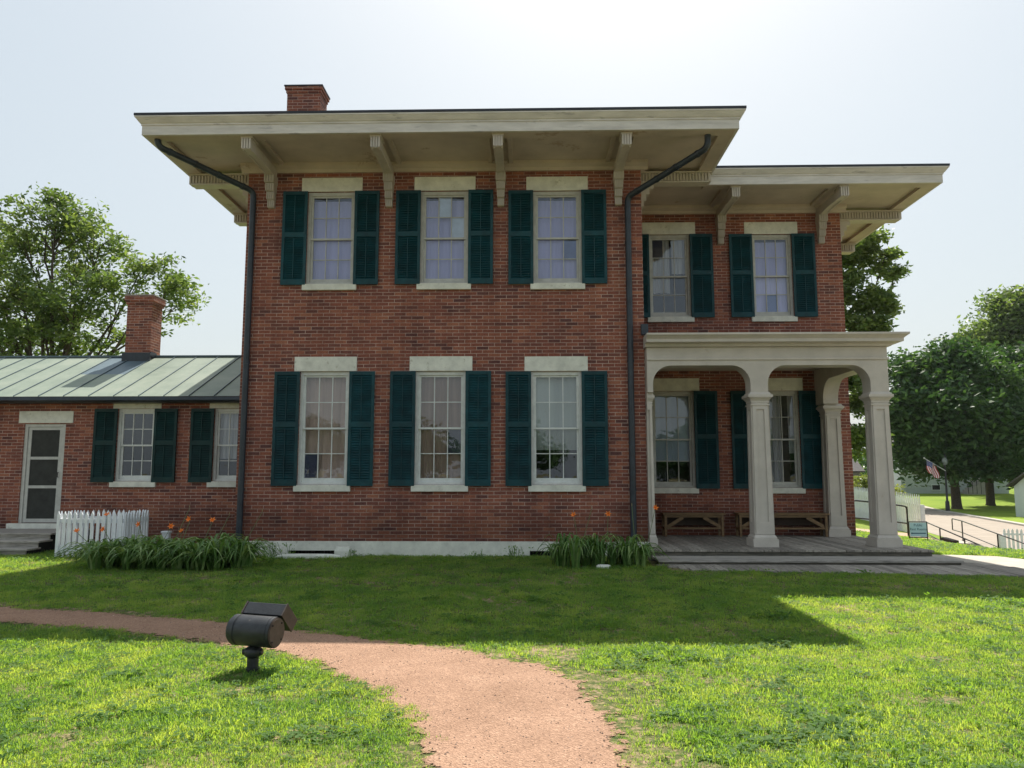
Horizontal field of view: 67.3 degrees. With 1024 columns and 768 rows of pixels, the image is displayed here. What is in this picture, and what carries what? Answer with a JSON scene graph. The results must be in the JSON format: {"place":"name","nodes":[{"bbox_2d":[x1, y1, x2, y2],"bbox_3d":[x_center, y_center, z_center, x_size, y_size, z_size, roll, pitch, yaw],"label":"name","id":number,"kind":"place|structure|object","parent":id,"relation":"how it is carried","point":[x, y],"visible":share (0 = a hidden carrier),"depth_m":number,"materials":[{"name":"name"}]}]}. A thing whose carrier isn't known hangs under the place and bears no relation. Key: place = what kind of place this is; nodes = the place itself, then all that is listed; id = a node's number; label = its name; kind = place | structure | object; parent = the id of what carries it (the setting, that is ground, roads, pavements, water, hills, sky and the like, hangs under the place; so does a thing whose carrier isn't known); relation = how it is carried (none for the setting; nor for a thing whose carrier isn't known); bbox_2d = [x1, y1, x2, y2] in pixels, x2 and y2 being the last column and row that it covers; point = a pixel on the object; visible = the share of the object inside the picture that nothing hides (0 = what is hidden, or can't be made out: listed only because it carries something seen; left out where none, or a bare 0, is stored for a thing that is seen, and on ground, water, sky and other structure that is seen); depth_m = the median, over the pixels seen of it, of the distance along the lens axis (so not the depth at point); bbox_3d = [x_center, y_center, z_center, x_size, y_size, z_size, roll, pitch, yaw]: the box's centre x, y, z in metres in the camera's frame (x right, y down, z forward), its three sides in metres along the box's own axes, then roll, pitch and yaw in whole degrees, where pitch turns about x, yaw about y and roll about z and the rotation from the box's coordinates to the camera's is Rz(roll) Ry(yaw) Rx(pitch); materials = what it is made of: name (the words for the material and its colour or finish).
{"place":"outdoors","nodes":[
{"label":"outdoors","id":0,"kind":"place"},
{"bbox_2d":[0,605,632,767],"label":"path","id":1,"kind":"structure","parent":0,"point":[538,747],"depth_m":5.23,"materials":[{"name":"brown gravel"}]},
{"bbox_2d":[0,468,1023,767],"bbox_3d":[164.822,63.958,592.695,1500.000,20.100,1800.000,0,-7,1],"label":"ground","id":2,"kind":"structure","parent":0,"point":[1004,508],"depth_m":6.11,"materials":[{"name":"green plant"}]},
{"bbox_2d":[44,512,146,569],"bbox_3d":[-6.564,2.543,12.519,1.688,0.862,1.916,0,-7,1],"label":"daylily clump","id":3,"kind":"object","parent":2,"relation":"on","point":[97,563],"visible":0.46,"depth_m":12.15,"materials":[{"name":"green plant"}]},
{"bbox_2d":[54,509,148,556],"bbox_3d":[-7.640,2.768,14.391,1.280,0.812,0.988,0,-7,1],"label":"picket fence","id":4,"kind":"object","parent":2,"relation":"on","point":[125,522],"visible":0.71,"depth_m":13.95,"materials":[{"name":"white paint"}]},
{"bbox_2d":[0,182,211,355],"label":"locust tree","id":5,"kind":"object","parent":2,"relation":"on","point":[54,318],"visible":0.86,"depth_m":30.82,"materials":[{"name":"green plant"}]},
{"bbox_2d":[0,294,240,555],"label":"brick annex","id":6,"kind":"object","parent":2,"relation":"on","point":[141,423],"visible":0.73,"depth_m":16.69,"materials":[{"name":"brick"}]},
{"bbox_2d":[22,427,62,522],"bbox_3d":[-10.172,1.961,16.679,0.760,2.055,0.077,0,-7,1],"label":"screen door","id":7,"kind":"structure","parent":6,"relation":"in","point":[42,479],"depth_m":16.70,"materials":[{"name":"paint"}]},
{"bbox_2d":[109,409,155,486],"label":"window","id":8,"kind":"structure","parent":6,"relation":"in","point":[121,480],"depth_m":16.73,"materials":[{"name":"white paint"}]},
{"bbox_2d":[207,409,238,486],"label":"window","id":9,"kind":"structure","parent":6,"relation":"in","point":[226,420],"depth_m":16.74,"materials":[{"name":"white paint"}]},
{"bbox_2d":[58,514,196,569],"bbox_3d":[-6.154,2.574,12.577,1.936,0.814,2.274,0,-7,1],"label":"daylily clump","id":10,"kind":"object","parent":2,"relation":"on","point":[127,566],"visible":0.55,"depth_m":12.13,"materials":[{"name":"green plant"}]},
{"bbox_2d":[107,505,218,569],"bbox_3d":[-5.580,2.481,12.466,1.802,0.974,1.836,5,-8,-35],"label":"daylily clump","id":11,"kind":"object","parent":2,"relation":"on","point":[151,544],"visible":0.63,"depth_m":12.14,"materials":[{"name":"green plant"}]},
{"bbox_2d":[161,531,171,539],"bbox_3d":[-6.801,3.091,15.111,0.170,0.400,0.155,0,-7,1],"label":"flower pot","id":12,"kind":"object","parent":2,"relation":"on","point":[164,533],"visible":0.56,"depth_m":15.08,"materials":[{"name":"white paint"}]},
{"bbox_2d":[138,512,257,570],"bbox_3d":[-5.011,2.541,12.468,1.789,0.854,2.068,0,-7,1],"label":"daylily clump","id":13,"kind":"object","parent":2,"relation":"on","point":[195,565],"visible":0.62,"depth_m":12.10,"materials":[{"name":"green plant"}]},
{"bbox_2d":[166,509,281,569],"bbox_3d":[-4.617,2.516,12.470,1.706,0.904,1.641,2,-7,-17],"label":"daylily clump","id":14,"kind":"object","parent":2,"relation":"on","point":[242,548],"visible":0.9,"depth_m":12.27,"materials":[{"name":"green plant"}]},
{"bbox_2d":[226,601,296,672],"bbox_3d":[-1.935,1.996,5.933,0.388,0.601,0.394,-2,-7,16],"label":"floodlight","id":15,"kind":"object","parent":2,"relation":"on","point":[254,627],"visible":0.95,"depth_m":5.82,"materials":[{"name":"brown metal"}]},
{"bbox_2d":[255,542,294,557],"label":"weed","id":16,"kind":"object","parent":2,"relation":"on","point":[275,555],"visible":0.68,"depth_m":13.85,"materials":[{"name":"green plant"}]},
{"bbox_2d":[345,549,360,557],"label":"weed","id":17,"kind":"object","parent":2,"relation":"on","point":[354,551],"visible":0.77,"depth_m":13.92,"materials":[{"name":"green plant"}]},
{"bbox_2d":[464,551,487,557],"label":"weed","id":18,"kind":"object","parent":2,"relation":"on","point":[475,556],"visible":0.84,"depth_m":13.85,"materials":[{"name":"green plant"}]},
{"bbox_2d":[495,545,532,557],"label":"weed","id":19,"kind":"object","parent":2,"relation":"on","point":[515,549],"visible":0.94,"depth_m":13.88,"materials":[{"name":"green plant"}]},
{"bbox_2d":[134,84,963,568],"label":"brick house","id":20,"kind":"structure","parent":2,"relation":"on","point":[488,332],"depth_m":14.77,"materials":[{"name":"brick"}]},
{"bbox_2d":[293,357,356,491],"bbox_3d":[-3.568,0.759,14.684,1.200,2.560,0.275,0,-7,1],"label":"window","id":21,"kind":"structure","parent":20,"relation":"in","point":[324,396],"depth_m":14.73,"materials":[{"name":"white paint"}]},
{"bbox_2d":[302,177,362,290],"bbox_3d":[-3.538,-2.931,15.117,1.200,2.270,0.262,0,-7,1],"label":"window","id":22,"kind":"structure","parent":20,"relation":"in","point":[330,237],"depth_m":15.16,"materials":[{"name":"glass"}]},
{"bbox_2d":[410,356,471,491],"bbox_3d":[-1.353,0.753,14.630,1.200,2.560,0.276,0,-7,1],"label":"window","id":23,"kind":"structure","parent":20,"relation":"in","point":[439,466],"depth_m":14.67,"materials":[{"name":"grey glass"}]},
{"bbox_2d":[414,176,475,289],"bbox_3d":[-1.313,-2.937,15.062,1.200,2.270,0.262,0,-7,1],"label":"window","id":24,"kind":"structure","parent":20,"relation":"in","point":[444,222],"depth_m":15.11,"materials":[{"name":"glass"}]},
{"bbox_2d":[525,356,587,491],"bbox_3d":[0.841,0.750,14.567,1.200,2.550,0.260,0,-7,1],"label":"window","id":25,"kind":"structure","parent":20,"relation":"in","point":[556,397],"depth_m":14.64,"materials":[{"name":"white paint"}]},
{"bbox_2d":[526,176,587,289],"bbox_3d":[0.881,-2.929,15.006,1.200,2.260,0.262,0,-7,1],"label":"window","id":26,"kind":"structure","parent":20,"relation":"in","point":[557,246],"depth_m":15.04,"materials":[{"name":"glass"}]},
{"bbox_2d":[642,222,694,321],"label":"window","id":27,"kind":"structure","parent":20,"relation":"in","point":[659,233],"depth_m":17.55,"materials":[{"name":"glass"}]},
{"bbox_2d":[652,378,698,492],"bbox_3d":[3.565,1.144,17.072,1.200,2.540,0.260,0,-7,1],"label":"window","id":28,"kind":"structure","parent":20,"relation":"in","point":[673,405],"depth_m":17.14,"materials":[{"name":"paint"}]},
{"bbox_2d":[660,512,725,536],"bbox_3d":[3.876,3.009,16.489,1.320,0.490,0.400,0,-7,1],"label":"bench","id":29,"kind":"object","parent":20,"relation":"on","point":[670,519],"visible":1,"depth_m":16.35,"materials":[{"name":"brown wood"}]},
{"bbox_2d":[744,222,797,321],"bbox_3d":[5.884,-2.531,17.453,1.200,2.310,0.262,0,-7,1],"label":"window","id":30,"kind":"structure","parent":20,"relation":"in","point":[772,263],"depth_m":17.50,"materials":[{"name":"glass"}]},
{"bbox_2d":[733,512,829,536],"bbox_3d":[5.755,3.003,16.443,1.920,0.490,0.400,0,-7,1],"label":"bench","id":31,"kind":"object","parent":20,"relation":"on","point":[742,520],"visible":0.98,"depth_m":16.30,"materials":[{"name":"brown wood"}]},
{"bbox_2d":[768,378,805,493],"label":"window","id":32,"kind":"structure","parent":20,"relation":"in","point":[789,387],"depth_m":17.06,"materials":[{"name":"paint"}]},
{"bbox_2d":[535,506,610,568],"bbox_3d":[1.017,2.526,12.763,1.365,0.954,1.303,6,-9,-42],"label":"daylily clump","id":33,"kind":"object","parent":2,"relation":"on","point":[562,551],"visible":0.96,"depth_m":12.54,"materials":[{"name":"green plant"}]},
{"bbox_2d":[569,511,634,565],"bbox_3d":[1.462,2.580,12.825,1.219,0.861,1.249,5,-9,-38],"label":"daylily clump","id":34,"kind":"object","parent":2,"relation":"on","point":[601,559],"visible":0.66,"depth_m":12.66,"materials":[{"name":"green plant"}]},
{"bbox_2d":[597,504,669,565],"bbox_3d":[1.980,2.517,12.900,1.219,1.004,1.501,0,-7,1],"label":"daylily clump","id":35,"kind":"object","parent":2,"relation":"on","point":[641,552],"visible":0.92,"depth_m":12.55,"materials":[{"name":"green plant"}]},
{"bbox_2d":[657,562,1023,576],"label":"boardwalk","id":36,"kind":"structure","parent":2,"relation":"on","point":[966,568],"depth_m":12.18,"materials":[{"name":"grey wood"}]},
{"bbox_2d":[852,459,864,485],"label":"grey house","id":37,"kind":"structure","parent":2,"relation":"on","point":[857,468],"depth_m":86.50,"materials":[{"name":"grey"}]},
{"bbox_2d":[842,224,912,462],"bbox_3d":[16.322,-0.749,37.854,7.138,14.553,4.179,0,-7,1],"label":"spreading tree","id":38,"kind":"object","parent":2,"relation":"on","point":[881,303],"visible":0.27,"depth_m":37.73,"materials":[{"name":"green plant"}]},
{"bbox_2d":[853,473,906,502],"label":"flowering bush","id":39,"kind":"object","parent":2,"relation":"on","point":[862,481],"visible":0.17,"depth_m":60.50,"materials":[{"name":"green plant"}]},
{"bbox_2d":[854,487,925,531],"bbox_3d":[14.370,4.877,30.200,0.169,1.628,11.521,-1,-7,12],"label":"picket fence","id":40,"kind":"object","parent":2,"relation":"on","point":[861,509],"visible":0.34,"depth_m":26.74,"materials":[{"name":"white paint"}]},
{"bbox_2d":[908,521,927,540],"bbox_3d":[10.577,3.887,20.024,0.494,0.612,0.028,0,-7,1],"label":"yard sign","id":41,"kind":"object","parent":2,"relation":"on","point":[917,530],"visible":1,"depth_m":20.02,"materials":[{"name":"teal metal"}]},
{"bbox_2d":[856,452,1010,482],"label":"distant wood","id":42,"kind":"object","parent":2,"relation":"on","point":[863,463],"visible":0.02,"depth_m":149.88,"materials":[{"name":"green plant"}]},
{"bbox_2d":[853,332,1023,508],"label":"street maple","id":43,"kind":"object","parent":2,"relation":"on","point":[953,401],"visible":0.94,"depth_m":76.26,"materials":[{"name":"green plant"}]},
{"bbox_2d":[942,454,949,510],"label":"street lamp","id":44,"kind":"object","parent":2,"relation":"on","point":[945,463],"visible":0.94,"depth_m":74.31,"materials":[{"name":"black metal"}]},
{"bbox_2d":[924,457,945,477],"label":"flag","id":45,"kind":"object","parent":44,"relation":"attached to","point":[931,468],"visible":1,"depth_m":74.47,"materials":[{"name":"multicoloured fabric"}]},
{"bbox_2d":[892,438,1008,494],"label":"clapboard house","id":46,"kind":"structure","parent":2,"relation":"on","point":[976,488],"depth_m":101.69,"materials":[{"name":"white wood"}]},
{"bbox_2d":[931,484,940,489],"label":"window","id":47,"kind":"structure","parent":46,"relation":"in","point":[933,486],"depth_m":101.65,"materials":[{"name":"black glass"}]},
{"bbox_2d":[940,537,984,546],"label":"street steps","id":48,"kind":"structure","parent":2,"relation":"on","point":[946,539],"depth_m":29.28,"materials":[{"name":"concrete"}]},
{"bbox_2d":[927,522,979,544],"bbox_3d":[16.894,6.253,29.779,0.050,1.593,10.996,-2,-7,15],"label":"handrail","id":49,"kind":"object","parent":48,"relation":"on","point":[951,533],"visible":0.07,"depth_m":29.92,"materials":[{"name":"black metal"}]},
{"bbox_2d":[951,518,1023,547],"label":"handrail","id":50,"kind":"object","parent":48,"relation":"on","point":[984,529],"visible":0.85,"depth_m":30.68,"materials":[{"name":"black metal"}]},
{"bbox_2d":[925,507,1023,525],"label":"kerb","id":51,"kind":"structure","parent":2,"relation":"on","point":[1014,523],"depth_m":61.11,"materials":[{"name":"concrete"}]},
{"bbox_2d":[932,554,1023,567],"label":"concrete walk","id":52,"kind":"structure","parent":2,"relation":"on","point":[1001,561],"depth_m":13.53,"materials":[{"name":"grey concrete"}]},
{"bbox_2d":[942,284,1023,474],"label":"tall background tree","id":53,"kind":"object","parent":2,"relation":"on","point":[1005,321],"visible":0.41,"depth_m":103.37,"materials":[{"name":"green plant"}]},
{"bbox_2d":[966,340,1023,505],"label":"street maple","id":54,"kind":"object","parent":2,"relation":"on","point":[1016,354],"visible":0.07,"depth_m":83.15,"materials":[{"name":"green plant"}]},
{"bbox_2d":[998,529,1023,549],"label":"picket fence","id":55,"kind":"object","parent":2,"relation":"on","point":[1002,541],"visible":0.61,"depth_m":30.96,"materials":[{"name":"white paint"}]},
{"bbox_2d":[1006,473,1023,516],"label":"garden shed","id":56,"kind":"structure","parent":2,"relation":"on","point":[1017,483],"depth_m":63.66,"materials":[{"name":"white wood"}]},
{"bbox_2d":[0,0,1023,467],"label":"sky","id":57,"kind":"structure","parent":0,"point":[820,82],"materials":[{"name":"white"}]},
{"bbox_2d":[856,528,944,541],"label":"brick walk","id":58,"kind":"structure","parent":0,"point":[899,534],"depth_m":23.64,"materials":[{"name":"brown brick"}]},
{"bbox_2d":[854,500,908,535],"bbox_3d":[10.735,3.985,22.274,2.110,1.268,0.160,3,-7,-21],"label":"handrail","id":59,"kind":"object","parent":58,"relation":"on","point":[906,507],"visible":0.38,"depth_m":22.59,"materials":[{"name":"black metal"}]},
{"bbox_2d":[902,504,1023,549],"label":"road","id":60,"kind":"structure","parent":0,"point":[940,519],"depth_m":50.38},
{"bbox_2d":[909,501,1023,523],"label":"pavement","id":61,"kind":"structure","parent":0,"point":[973,515],"depth_m":65.42,"materials":[{"name":"concrete"}]}
]}

